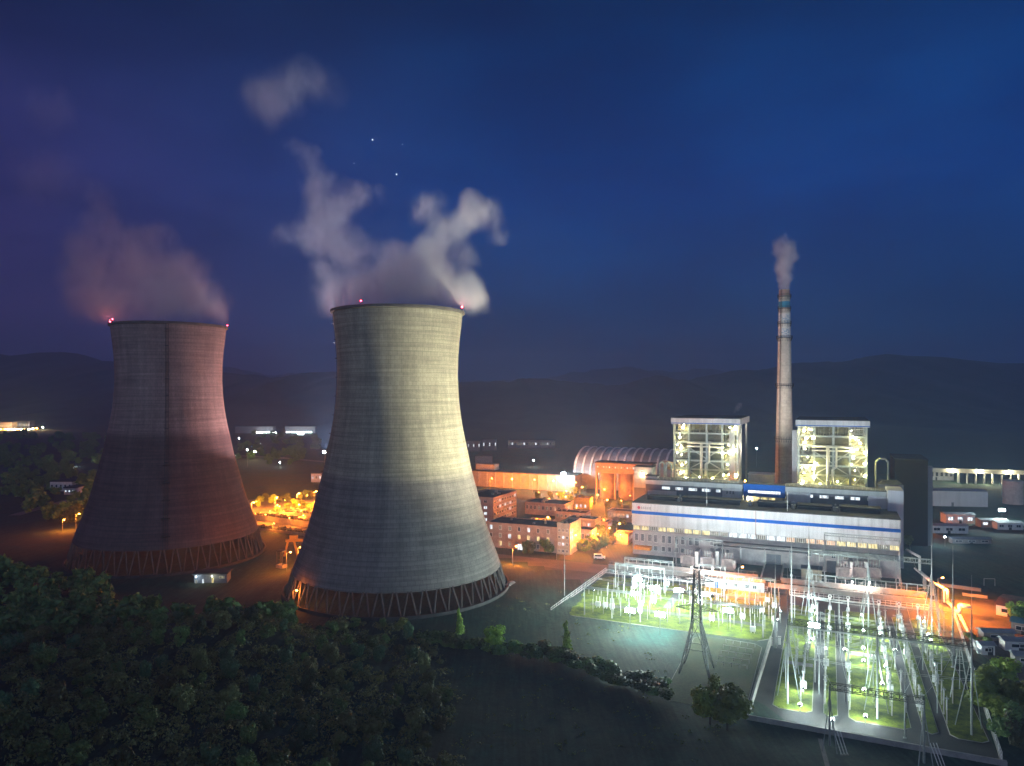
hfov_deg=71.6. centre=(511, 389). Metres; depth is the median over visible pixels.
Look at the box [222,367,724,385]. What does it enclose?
mountains
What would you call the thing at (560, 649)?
bush
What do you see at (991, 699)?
tree
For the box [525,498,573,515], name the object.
building
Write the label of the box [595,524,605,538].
tree
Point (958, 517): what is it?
shed
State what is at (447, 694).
tree
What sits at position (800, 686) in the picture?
surge arrester
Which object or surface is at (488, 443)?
building
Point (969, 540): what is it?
shed
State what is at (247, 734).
tree
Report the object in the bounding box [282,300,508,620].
cooling tower
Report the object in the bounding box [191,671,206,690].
tree
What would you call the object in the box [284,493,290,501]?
tree
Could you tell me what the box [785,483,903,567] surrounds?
deaerator bay
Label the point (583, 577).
yard apron
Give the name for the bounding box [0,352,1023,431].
mountains
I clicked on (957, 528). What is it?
shed
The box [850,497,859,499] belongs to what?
window
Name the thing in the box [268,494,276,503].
tree
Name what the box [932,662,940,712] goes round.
line post
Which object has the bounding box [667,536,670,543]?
window
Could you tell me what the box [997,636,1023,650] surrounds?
shed
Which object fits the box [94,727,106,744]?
tree
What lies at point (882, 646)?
circuit breaker
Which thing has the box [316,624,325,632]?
tree
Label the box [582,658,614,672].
bush
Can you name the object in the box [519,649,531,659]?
bush
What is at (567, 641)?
tree
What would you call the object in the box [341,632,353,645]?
tree
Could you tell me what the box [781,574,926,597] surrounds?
wall
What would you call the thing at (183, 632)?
tree
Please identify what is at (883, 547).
window
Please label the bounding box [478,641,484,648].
bush
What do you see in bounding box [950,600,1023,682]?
yard ground
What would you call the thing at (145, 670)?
tree
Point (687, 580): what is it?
power cable
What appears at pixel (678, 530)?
window
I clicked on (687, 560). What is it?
transformer
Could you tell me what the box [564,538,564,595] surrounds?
lightning mast
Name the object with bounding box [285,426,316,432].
building
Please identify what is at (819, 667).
line post
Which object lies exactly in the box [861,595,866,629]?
line post
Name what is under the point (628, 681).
bush
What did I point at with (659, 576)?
yard fence
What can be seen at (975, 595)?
wall
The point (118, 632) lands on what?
undergrowth
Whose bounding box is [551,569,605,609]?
yard fence
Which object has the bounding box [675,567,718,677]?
lattice pylon
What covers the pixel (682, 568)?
wall
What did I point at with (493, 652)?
bush
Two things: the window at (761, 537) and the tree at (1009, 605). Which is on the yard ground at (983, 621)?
the tree at (1009, 605)
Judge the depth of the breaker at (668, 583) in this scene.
233.68 m
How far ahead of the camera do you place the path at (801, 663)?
168.20 m
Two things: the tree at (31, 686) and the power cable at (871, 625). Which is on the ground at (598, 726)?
the tree at (31, 686)
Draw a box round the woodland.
[0,428,321,639]
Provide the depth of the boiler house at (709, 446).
311.71 m
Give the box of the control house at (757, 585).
[704,574,765,592]
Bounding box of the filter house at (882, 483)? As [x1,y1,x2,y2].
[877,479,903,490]
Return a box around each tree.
[0,690,13,710]
[20,677,39,700]
[24,735,53,764]
[28,642,45,655]
[32,650,51,672]
[40,504,52,520]
[43,646,57,664]
[46,680,69,707]
[47,502,60,513]
[50,505,68,519]
[55,632,65,643]
[59,501,73,513]
[61,509,76,522]
[66,738,90,764]
[67,503,82,511]
[74,510,83,521]
[76,696,108,728]
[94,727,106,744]
[105,743,135,765]
[127,646,137,656]
[131,702,159,732]
[138,659,151,677]
[149,613,168,628]
[150,628,166,643]
[170,683,196,711]
[172,610,184,622]
[172,624,190,646]
[190,648,208,671]
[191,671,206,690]
[192,616,207,636]
[199,741,221,765]
[211,610,231,630]
[218,644,235,662]
[218,658,240,679]
[219,606,228,611]
[219,683,242,708]
[223,701,248,721]
[227,606,240,623]
[236,629,245,644]
[236,751,259,765]
[239,721,256,743]
[244,605,257,619]
[248,674,260,693]
[249,612,261,627]
[254,500,260,506]
[256,495,264,502]
[257,608,263,619]
[258,622,276,638]
[262,493,269,500]
[265,747,292,765]
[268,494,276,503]
[276,495,284,501]
[279,608,298,626]
[279,618,287,631]
[279,644,294,667]
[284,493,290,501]
[284,502,290,509]
[290,498,298,508]
[297,499,306,509]
[303,490,309,496]
[303,655,319,680]
[305,503,312,510]
[309,490,315,497]
[312,757,330,765]
[314,634,327,649]
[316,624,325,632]
[321,755,339,765]
[323,641,339,663]
[325,620,338,638]
[327,667,345,682]
[332,730,348,750]
[333,697,347,716]
[336,709,356,734]
[338,620,349,633]
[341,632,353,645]
[349,617,360,627]
[350,642,365,656]
[360,760,373,765]
[362,736,383,765]
[366,635,378,649]
[372,645,385,662]
[376,675,383,684]
[380,633,390,643]
[392,617,407,628]
[396,746,413,765]
[402,621,413,640]
[404,707,425,735]
[405,644,419,661]
[417,650,430,674]
[418,683,433,694]
[423,668,436,683]
[426,692,441,710]
[440,687,452,702]
[455,608,464,634]
[484,624,505,647]
[521,540,529,553]
[527,541,535,553]
[535,491,540,497]
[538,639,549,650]
[539,539,553,552]
[556,491,564,498]
[562,620,572,650]
[566,494,573,499]
[576,541,582,550]
[580,538,591,551]
[585,534,599,545]
[592,542,601,551]
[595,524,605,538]
[599,535,608,547]
[605,501,610,508]
[607,525,613,535]
[609,535,616,544]
[612,521,618,528]
[617,497,622,505]
[618,518,626,526]
[690,684,719,724]
[706,673,722,692]
[708,682,754,730]
[904,535,913,546]
[964,678,1009,717]
[970,663,1002,690]
[986,700,1023,744]
[989,656,1022,681]
[996,677,1023,709]
[1004,708,1023,749]
[1005,600,1023,616]
[1010,606,1023,617]
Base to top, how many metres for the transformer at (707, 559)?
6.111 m
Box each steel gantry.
[673,536,722,569]
[824,532,901,588]
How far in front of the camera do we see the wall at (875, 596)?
223.75 m
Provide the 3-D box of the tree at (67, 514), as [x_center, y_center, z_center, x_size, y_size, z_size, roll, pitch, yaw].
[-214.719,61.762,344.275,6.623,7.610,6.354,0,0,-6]
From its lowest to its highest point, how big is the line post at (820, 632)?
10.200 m
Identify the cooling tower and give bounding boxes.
[62,319,265,578]
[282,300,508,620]
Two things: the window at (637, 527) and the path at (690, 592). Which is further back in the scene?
the window at (637, 527)
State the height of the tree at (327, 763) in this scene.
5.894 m
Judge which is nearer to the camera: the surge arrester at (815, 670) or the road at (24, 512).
the surge arrester at (815, 670)
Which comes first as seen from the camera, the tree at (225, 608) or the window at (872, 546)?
the tree at (225, 608)
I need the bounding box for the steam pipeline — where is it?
[905,549,980,653]
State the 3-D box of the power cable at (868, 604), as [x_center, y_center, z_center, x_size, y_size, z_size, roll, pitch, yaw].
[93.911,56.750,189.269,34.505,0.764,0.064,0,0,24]
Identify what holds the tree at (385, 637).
on the ground at (598, 726)
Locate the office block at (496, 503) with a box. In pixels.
[477,488,516,523]
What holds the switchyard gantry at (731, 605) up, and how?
on the ground at (598, 726)
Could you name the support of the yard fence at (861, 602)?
on the ground at (598, 726)
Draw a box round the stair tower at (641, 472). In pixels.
[633,465,658,499]
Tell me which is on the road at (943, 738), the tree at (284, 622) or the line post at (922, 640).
the line post at (922, 640)
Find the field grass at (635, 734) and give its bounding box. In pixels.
[419,565,720,760]
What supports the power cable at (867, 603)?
attached to the switchyard gantry at (863, 557)
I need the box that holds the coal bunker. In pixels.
[889,453,932,545]
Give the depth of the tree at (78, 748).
102.80 m
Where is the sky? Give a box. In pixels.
[0,0,1023,380]
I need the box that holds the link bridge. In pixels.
[743,482,784,500]
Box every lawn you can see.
[569,576,778,640]
[669,637,760,704]
[773,605,816,711]
[824,609,836,715]
[843,611,909,728]
[892,617,937,733]
[910,619,987,741]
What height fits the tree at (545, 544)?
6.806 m
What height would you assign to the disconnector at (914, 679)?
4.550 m
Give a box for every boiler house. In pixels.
[671,415,748,481]
[792,416,869,486]
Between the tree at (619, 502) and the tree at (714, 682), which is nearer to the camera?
the tree at (714, 682)
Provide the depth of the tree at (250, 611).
169.49 m
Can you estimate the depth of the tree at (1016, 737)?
127.38 m
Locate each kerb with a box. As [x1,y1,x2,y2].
[572,576,778,640]
[669,636,761,705]
[772,605,815,712]
[823,609,837,716]
[842,611,910,729]
[892,619,938,734]
[909,619,988,742]
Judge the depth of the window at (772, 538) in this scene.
260.97 m
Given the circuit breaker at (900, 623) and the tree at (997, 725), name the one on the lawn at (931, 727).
the circuit breaker at (900, 623)
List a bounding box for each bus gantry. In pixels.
[783,621,968,698]
[805,572,940,632]
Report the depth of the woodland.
215.86 m
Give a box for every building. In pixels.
[0,422,16,428]
[14,421,34,428]
[49,478,80,490]
[63,485,84,494]
[235,426,275,432]
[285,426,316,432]
[310,471,321,481]
[465,439,480,450]
[475,454,492,463]
[481,438,496,449]
[508,439,554,447]
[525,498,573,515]
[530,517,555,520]
[555,508,590,520]
[569,514,600,526]
[581,526,596,545]
[601,518,611,529]
[607,508,631,522]
[614,530,632,544]
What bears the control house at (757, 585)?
on the ground at (598, 726)
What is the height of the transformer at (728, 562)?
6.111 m
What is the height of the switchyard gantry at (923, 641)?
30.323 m
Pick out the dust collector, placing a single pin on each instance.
(665, 470)
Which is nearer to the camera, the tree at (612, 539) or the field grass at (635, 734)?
the field grass at (635, 734)
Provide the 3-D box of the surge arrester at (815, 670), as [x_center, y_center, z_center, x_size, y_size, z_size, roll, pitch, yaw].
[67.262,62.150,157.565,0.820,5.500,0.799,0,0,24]
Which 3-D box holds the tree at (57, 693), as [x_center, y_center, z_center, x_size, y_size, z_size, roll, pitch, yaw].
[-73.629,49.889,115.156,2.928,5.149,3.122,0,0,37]
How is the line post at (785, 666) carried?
on the lawn at (780, 700)
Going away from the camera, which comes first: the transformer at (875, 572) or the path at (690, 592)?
the path at (690, 592)
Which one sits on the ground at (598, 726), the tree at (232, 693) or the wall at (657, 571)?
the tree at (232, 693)
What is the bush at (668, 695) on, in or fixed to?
on the ground at (598, 726)
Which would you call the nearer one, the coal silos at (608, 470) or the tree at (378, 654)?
the tree at (378, 654)
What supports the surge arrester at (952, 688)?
on the lawn at (960, 729)
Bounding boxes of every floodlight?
[674,588,682,603]
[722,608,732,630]
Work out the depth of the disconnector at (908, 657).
166.17 m
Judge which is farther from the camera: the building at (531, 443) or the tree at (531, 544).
the building at (531, 443)
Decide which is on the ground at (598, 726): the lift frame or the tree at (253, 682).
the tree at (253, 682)
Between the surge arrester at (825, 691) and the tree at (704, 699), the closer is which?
the tree at (704, 699)
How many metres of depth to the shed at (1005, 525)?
329.64 m
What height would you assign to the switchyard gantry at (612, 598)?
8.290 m
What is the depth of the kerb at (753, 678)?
162.97 m
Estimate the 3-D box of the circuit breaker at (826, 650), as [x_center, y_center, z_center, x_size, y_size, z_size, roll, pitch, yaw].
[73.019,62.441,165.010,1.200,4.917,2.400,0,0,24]
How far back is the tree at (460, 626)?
183.95 m
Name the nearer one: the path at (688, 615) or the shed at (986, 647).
the shed at (986, 647)
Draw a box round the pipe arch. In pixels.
[875,458,888,487]
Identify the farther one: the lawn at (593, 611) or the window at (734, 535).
the window at (734, 535)
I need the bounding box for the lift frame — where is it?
[276,549,286,568]
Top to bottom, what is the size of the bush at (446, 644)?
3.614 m
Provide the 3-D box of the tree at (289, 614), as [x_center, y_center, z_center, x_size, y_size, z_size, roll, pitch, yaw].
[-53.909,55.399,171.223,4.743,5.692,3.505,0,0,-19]
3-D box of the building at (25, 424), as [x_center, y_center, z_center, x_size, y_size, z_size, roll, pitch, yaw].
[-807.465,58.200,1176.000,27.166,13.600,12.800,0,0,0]
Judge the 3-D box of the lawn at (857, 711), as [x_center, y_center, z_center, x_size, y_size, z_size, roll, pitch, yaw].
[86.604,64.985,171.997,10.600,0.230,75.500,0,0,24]
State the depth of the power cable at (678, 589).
209.92 m
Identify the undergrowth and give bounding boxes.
[0,610,465,765]
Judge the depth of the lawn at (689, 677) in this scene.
165.82 m
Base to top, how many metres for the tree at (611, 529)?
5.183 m
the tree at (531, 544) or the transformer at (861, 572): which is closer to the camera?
the transformer at (861, 572)
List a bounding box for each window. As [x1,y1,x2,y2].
[633,525,639,529]
[635,533,638,540]
[648,534,651,541]
[650,526,656,530]
[658,527,665,531]
[661,535,664,542]
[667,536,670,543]
[676,528,682,532]
[684,529,691,533]
[693,530,700,534]
[702,530,709,534]
[711,531,718,535]
[720,532,727,536]
[729,533,736,537]
[739,533,746,537]
[748,490,780,494]
[748,534,754,538]
[757,535,765,539]
[767,536,774,540]
[777,536,784,541]
[786,537,794,541]
[796,538,804,542]
[806,539,814,543]
[816,539,823,544]
[819,495,827,498]
[826,540,834,545]
[837,541,845,546]
[847,542,855,546]
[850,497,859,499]
[858,543,866,547]
[868,543,876,548]
[879,544,887,549]
[890,545,898,550]
[1011,644,1023,647]
[1015,625,1022,630]
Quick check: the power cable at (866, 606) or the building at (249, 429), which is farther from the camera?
the building at (249, 429)
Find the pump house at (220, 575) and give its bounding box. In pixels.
[192,568,232,582]
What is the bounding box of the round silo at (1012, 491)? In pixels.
[1002,479,1023,504]
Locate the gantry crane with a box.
[283,534,303,556]
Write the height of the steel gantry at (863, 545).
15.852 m
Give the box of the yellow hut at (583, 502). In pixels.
[574,496,592,509]
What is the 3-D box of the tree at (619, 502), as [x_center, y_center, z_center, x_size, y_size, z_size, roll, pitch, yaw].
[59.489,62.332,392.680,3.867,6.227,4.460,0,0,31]
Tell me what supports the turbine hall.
on the ground at (598, 726)
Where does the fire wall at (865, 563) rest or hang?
on the ground at (598, 726)
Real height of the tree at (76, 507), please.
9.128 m
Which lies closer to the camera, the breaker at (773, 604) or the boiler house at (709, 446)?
the breaker at (773, 604)
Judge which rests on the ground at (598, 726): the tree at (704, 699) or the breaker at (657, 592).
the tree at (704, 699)
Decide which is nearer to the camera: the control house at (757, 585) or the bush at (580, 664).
the bush at (580, 664)
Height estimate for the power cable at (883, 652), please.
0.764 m
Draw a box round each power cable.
[588,587,760,607]
[595,578,763,597]
[601,578,765,596]
[606,569,766,586]
[606,570,765,587]
[785,652,965,678]
[786,654,970,680]
[790,628,951,649]
[790,638,966,661]
[792,637,968,660]
[793,612,943,630]
[793,613,953,632]
[794,608,937,625]
[797,593,938,608]
[797,595,932,610]
[797,596,932,611]
[798,594,936,609]
[799,610,935,626]
[801,629,958,648]
[899,569,922,649]
[899,652,922,699]
[916,654,952,701]
[920,572,949,650]
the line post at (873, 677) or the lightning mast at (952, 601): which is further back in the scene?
the lightning mast at (952, 601)
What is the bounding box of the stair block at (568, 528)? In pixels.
[557,517,580,554]
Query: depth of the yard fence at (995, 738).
141.78 m
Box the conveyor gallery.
[933,467,1023,484]
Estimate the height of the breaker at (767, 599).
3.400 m
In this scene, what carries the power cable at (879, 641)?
attached to the line post
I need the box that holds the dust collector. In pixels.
[659,461,671,476]
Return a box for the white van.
[594,553,604,559]
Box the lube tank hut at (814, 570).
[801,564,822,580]
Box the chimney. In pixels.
[774,289,793,493]
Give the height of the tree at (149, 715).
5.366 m
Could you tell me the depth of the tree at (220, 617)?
159.32 m
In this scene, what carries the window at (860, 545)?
in the turbine hall
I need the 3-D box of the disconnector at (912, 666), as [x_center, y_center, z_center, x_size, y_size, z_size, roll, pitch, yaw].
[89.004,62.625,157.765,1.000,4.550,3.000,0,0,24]
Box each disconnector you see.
[793,655,797,673]
[886,664,890,682]
[906,646,908,666]
[911,660,915,682]
[913,668,915,688]
[924,635,926,655]
[929,648,933,670]
[935,671,939,694]
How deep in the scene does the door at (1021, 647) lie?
176.37 m
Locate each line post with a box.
[781,642,788,687]
[792,588,796,619]
[815,646,823,693]
[820,612,823,652]
[840,619,842,661]
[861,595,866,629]
[865,622,869,664]
[871,654,874,702]
[894,609,898,647]
[918,626,926,669]
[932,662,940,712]
[937,603,941,635]
[955,642,964,688]
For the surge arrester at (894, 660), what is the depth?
164.63 m
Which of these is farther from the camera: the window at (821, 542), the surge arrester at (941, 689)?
the window at (821, 542)
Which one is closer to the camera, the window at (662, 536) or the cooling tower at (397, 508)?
the cooling tower at (397, 508)
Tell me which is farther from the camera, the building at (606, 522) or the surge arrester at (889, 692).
the building at (606, 522)
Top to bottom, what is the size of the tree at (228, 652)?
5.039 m
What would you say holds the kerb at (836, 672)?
on the lawn at (831, 669)
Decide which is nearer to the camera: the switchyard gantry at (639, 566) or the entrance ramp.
the switchyard gantry at (639, 566)
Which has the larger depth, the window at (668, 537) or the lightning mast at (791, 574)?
the window at (668, 537)
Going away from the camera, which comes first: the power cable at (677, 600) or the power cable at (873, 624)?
the power cable at (873, 624)
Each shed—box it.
[471,463,581,491]
[573,446,678,490]
[933,472,953,480]
[933,488,987,506]
[933,523,968,533]
[940,512,975,523]
[948,536,991,543]
[975,518,1008,527]
[975,640,996,654]
[977,627,1016,640]
[991,520,1022,529]
[994,594,1023,616]
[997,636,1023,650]
[1008,650,1023,664]
[1009,616,1023,634]
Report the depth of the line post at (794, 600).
196.25 m
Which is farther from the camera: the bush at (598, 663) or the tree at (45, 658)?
the bush at (598, 663)
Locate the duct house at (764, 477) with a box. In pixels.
[748,472,775,483]
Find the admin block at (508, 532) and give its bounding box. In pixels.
[487,516,558,552]
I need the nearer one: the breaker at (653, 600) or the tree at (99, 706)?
the tree at (99, 706)
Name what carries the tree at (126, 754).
on the ground at (598, 726)
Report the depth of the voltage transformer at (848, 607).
200.21 m
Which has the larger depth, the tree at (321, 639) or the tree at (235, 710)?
the tree at (321, 639)
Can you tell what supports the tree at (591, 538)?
on the ground at (598, 726)
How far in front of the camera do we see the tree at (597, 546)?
284.11 m
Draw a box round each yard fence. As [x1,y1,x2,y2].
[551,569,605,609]
[606,569,767,590]
[789,589,928,610]
[954,609,1002,758]
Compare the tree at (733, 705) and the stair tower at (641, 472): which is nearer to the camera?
the tree at (733, 705)
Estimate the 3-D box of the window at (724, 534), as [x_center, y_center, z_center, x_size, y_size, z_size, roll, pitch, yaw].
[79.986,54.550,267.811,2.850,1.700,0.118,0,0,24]
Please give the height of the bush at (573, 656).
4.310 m
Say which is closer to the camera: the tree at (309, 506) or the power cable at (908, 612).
the power cable at (908, 612)
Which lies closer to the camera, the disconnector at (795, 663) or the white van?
the disconnector at (795, 663)
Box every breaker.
[595,596,600,607]
[603,597,607,608]
[637,601,642,613]
[651,593,655,603]
[655,584,659,594]
[665,576,669,586]
[710,612,714,621]
[740,608,744,618]
[750,620,755,632]
[765,592,769,603]
[772,597,776,607]
[801,667,805,691]
[806,630,810,651]
[823,646,828,665]
[845,649,850,671]
[881,633,886,654]
[887,671,893,692]
[899,613,903,632]
[904,637,909,658]
[916,684,922,710]
[932,663,936,685]
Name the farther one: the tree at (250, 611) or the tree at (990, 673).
the tree at (250, 611)
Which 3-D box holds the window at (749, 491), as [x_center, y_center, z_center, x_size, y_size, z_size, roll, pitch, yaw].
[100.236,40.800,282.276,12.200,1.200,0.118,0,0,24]
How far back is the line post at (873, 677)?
147.27 m
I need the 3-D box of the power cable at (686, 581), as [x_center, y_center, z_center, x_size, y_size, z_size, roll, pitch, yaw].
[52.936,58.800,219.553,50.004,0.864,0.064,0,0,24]
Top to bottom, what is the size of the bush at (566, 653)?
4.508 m
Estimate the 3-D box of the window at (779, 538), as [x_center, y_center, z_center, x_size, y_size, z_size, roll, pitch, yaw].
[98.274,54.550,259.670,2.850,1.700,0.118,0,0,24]
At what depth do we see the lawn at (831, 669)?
164.05 m
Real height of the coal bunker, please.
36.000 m
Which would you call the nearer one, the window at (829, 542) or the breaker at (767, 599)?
the breaker at (767, 599)
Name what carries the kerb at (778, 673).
on the lawn at (780, 700)
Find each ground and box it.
[0,424,1023,765]
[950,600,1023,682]
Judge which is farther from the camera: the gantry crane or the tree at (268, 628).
the gantry crane
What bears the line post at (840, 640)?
on the road at (943, 738)
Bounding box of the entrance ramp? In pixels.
[761,561,783,579]
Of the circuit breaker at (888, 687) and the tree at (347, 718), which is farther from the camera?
the circuit breaker at (888, 687)
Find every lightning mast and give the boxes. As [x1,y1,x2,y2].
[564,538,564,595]
[774,567,776,647]
[790,530,792,629]
[903,679,906,738]
[951,564,954,667]
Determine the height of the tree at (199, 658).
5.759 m
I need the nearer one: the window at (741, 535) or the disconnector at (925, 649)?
the disconnector at (925, 649)
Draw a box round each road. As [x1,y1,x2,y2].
[8,498,76,515]
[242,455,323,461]
[498,554,1009,617]
[755,595,999,758]
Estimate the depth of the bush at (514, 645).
173.05 m
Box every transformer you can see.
[680,549,694,566]
[700,551,714,568]
[721,552,735,570]
[836,560,851,579]
[846,596,849,619]
[852,560,866,579]
[867,560,881,579]
[897,602,900,626]
[916,604,919,627]
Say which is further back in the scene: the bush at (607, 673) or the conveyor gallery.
the conveyor gallery
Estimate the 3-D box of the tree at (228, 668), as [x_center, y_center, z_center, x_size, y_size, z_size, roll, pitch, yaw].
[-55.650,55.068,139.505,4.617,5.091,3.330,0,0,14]
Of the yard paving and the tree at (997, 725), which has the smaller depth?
the tree at (997, 725)
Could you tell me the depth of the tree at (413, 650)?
164.72 m
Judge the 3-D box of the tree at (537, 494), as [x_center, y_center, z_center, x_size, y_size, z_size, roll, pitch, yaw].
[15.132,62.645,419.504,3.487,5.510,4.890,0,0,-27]
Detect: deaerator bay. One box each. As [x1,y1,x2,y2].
[645,476,744,499]
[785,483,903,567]
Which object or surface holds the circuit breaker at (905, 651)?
on the lawn at (931, 727)
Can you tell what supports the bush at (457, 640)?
on the ground at (598, 726)
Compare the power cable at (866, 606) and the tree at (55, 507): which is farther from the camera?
the tree at (55, 507)
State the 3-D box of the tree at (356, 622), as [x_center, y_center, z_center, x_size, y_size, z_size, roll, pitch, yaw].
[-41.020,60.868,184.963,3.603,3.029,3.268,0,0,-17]
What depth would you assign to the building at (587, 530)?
295.95 m
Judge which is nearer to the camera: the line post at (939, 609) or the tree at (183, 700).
the tree at (183, 700)
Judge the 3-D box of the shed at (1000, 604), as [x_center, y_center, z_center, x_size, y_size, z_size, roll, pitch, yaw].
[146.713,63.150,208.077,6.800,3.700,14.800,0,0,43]
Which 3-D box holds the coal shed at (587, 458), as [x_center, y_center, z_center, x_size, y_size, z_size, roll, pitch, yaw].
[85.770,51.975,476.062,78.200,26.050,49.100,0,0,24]
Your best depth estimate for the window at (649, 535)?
279.09 m
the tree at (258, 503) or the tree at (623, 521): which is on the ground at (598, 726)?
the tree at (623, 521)
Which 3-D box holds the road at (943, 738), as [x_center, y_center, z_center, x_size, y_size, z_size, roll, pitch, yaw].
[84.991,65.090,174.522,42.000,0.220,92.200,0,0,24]
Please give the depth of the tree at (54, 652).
134.82 m
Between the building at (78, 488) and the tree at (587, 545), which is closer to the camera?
the tree at (587, 545)
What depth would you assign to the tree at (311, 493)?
426.81 m
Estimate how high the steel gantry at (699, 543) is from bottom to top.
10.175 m
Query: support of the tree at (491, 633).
on the ground at (598, 726)
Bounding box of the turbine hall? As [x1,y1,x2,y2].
[632,493,900,578]
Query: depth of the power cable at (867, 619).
176.36 m
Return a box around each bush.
[415,630,441,643]
[439,630,453,646]
[442,631,465,648]
[462,642,475,648]
[469,636,496,645]
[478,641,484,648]
[481,640,505,653]
[490,641,520,654]
[508,639,541,656]
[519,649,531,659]
[528,643,559,661]
[543,641,565,655]
[545,646,575,661]
[549,647,564,662]
[558,647,579,660]
[566,658,592,668]
[573,655,601,668]
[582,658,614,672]
[585,662,620,677]
[598,670,623,685]
[599,674,612,683]
[613,670,647,686]
[632,670,654,687]
[636,680,668,692]
[645,676,671,695]
[648,677,673,699]
[962,632,992,640]
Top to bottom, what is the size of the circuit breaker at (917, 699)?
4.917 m
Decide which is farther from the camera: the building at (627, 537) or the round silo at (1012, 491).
the round silo at (1012, 491)
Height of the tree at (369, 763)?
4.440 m
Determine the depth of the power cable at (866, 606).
181.86 m
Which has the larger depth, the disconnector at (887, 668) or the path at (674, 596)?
the path at (674, 596)
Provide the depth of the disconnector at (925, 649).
175.21 m
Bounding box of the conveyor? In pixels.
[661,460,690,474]
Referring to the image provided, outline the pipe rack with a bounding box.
[707,540,898,581]
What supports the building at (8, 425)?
on the ground at (598, 726)
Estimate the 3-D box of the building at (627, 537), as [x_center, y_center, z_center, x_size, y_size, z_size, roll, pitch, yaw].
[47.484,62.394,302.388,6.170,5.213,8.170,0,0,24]
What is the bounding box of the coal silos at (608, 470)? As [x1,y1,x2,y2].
[595,460,656,500]
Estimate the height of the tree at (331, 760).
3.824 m
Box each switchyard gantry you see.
[584,586,640,621]
[615,563,664,592]
[624,557,673,585]
[698,563,725,590]
[699,572,774,602]
[700,600,763,637]
[777,562,981,734]
[801,525,938,634]
[822,682,933,765]
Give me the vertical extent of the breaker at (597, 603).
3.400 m
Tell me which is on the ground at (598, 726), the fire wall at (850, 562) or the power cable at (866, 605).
the fire wall at (850, 562)
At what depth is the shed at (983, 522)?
334.98 m
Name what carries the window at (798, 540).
in the turbine hall
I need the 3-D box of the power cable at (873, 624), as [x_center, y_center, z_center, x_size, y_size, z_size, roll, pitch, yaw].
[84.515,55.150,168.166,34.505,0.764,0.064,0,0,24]
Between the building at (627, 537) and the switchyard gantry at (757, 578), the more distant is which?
the building at (627, 537)
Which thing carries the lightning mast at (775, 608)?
on the road at (943, 738)
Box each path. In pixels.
[559,522,629,559]
[590,602,764,626]
[609,582,760,600]
[663,585,686,608]
[783,660,812,666]
[818,738,829,765]
[849,651,891,659]
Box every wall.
[608,561,706,578]
[626,559,757,578]
[695,548,700,566]
[715,548,720,565]
[746,714,1007,765]
[748,636,771,714]
[768,580,925,603]
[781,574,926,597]
[849,558,852,576]
[864,559,867,576]
[935,582,980,591]
[962,593,987,598]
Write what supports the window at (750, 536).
in the turbine hall
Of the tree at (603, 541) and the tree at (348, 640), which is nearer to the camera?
the tree at (348, 640)
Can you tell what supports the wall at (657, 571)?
on the road at (983, 609)
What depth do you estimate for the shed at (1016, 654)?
168.03 m
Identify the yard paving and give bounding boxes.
[248,500,314,528]
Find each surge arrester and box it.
[799,676,802,700]
[813,659,816,681]
[823,679,826,703]
[849,684,850,709]
[888,680,890,705]
[890,690,893,715]
[894,647,896,669]
[899,670,902,693]
[908,650,911,672]
[914,676,917,696]
[921,694,923,719]
[931,653,934,673]
[939,678,943,704]
[942,688,945,713]
[945,697,948,723]
[951,678,953,702]
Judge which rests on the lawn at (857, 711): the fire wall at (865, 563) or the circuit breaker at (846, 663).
the circuit breaker at (846, 663)
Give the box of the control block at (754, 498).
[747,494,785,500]
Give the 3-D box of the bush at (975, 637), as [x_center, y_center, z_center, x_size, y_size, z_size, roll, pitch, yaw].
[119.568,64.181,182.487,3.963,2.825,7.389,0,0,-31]
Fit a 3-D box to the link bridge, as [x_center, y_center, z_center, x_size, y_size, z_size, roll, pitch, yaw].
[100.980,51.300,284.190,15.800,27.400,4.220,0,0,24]
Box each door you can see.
[766,553,781,564]
[826,559,836,572]
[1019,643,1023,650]
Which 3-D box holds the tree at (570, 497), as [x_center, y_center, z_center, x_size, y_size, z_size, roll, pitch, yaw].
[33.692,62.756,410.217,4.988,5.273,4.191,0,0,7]
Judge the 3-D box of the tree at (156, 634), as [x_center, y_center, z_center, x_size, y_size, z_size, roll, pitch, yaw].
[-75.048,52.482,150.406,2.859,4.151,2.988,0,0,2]
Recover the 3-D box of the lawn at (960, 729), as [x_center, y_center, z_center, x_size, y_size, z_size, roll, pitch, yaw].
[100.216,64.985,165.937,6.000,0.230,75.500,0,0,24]
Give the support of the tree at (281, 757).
on the ground at (598, 726)
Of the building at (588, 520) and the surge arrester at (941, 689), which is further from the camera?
the building at (588, 520)
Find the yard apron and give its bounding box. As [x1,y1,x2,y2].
[545,568,595,583]
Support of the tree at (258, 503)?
on the yard paving
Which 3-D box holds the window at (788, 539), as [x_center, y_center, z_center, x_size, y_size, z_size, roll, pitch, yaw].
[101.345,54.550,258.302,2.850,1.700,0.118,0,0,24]

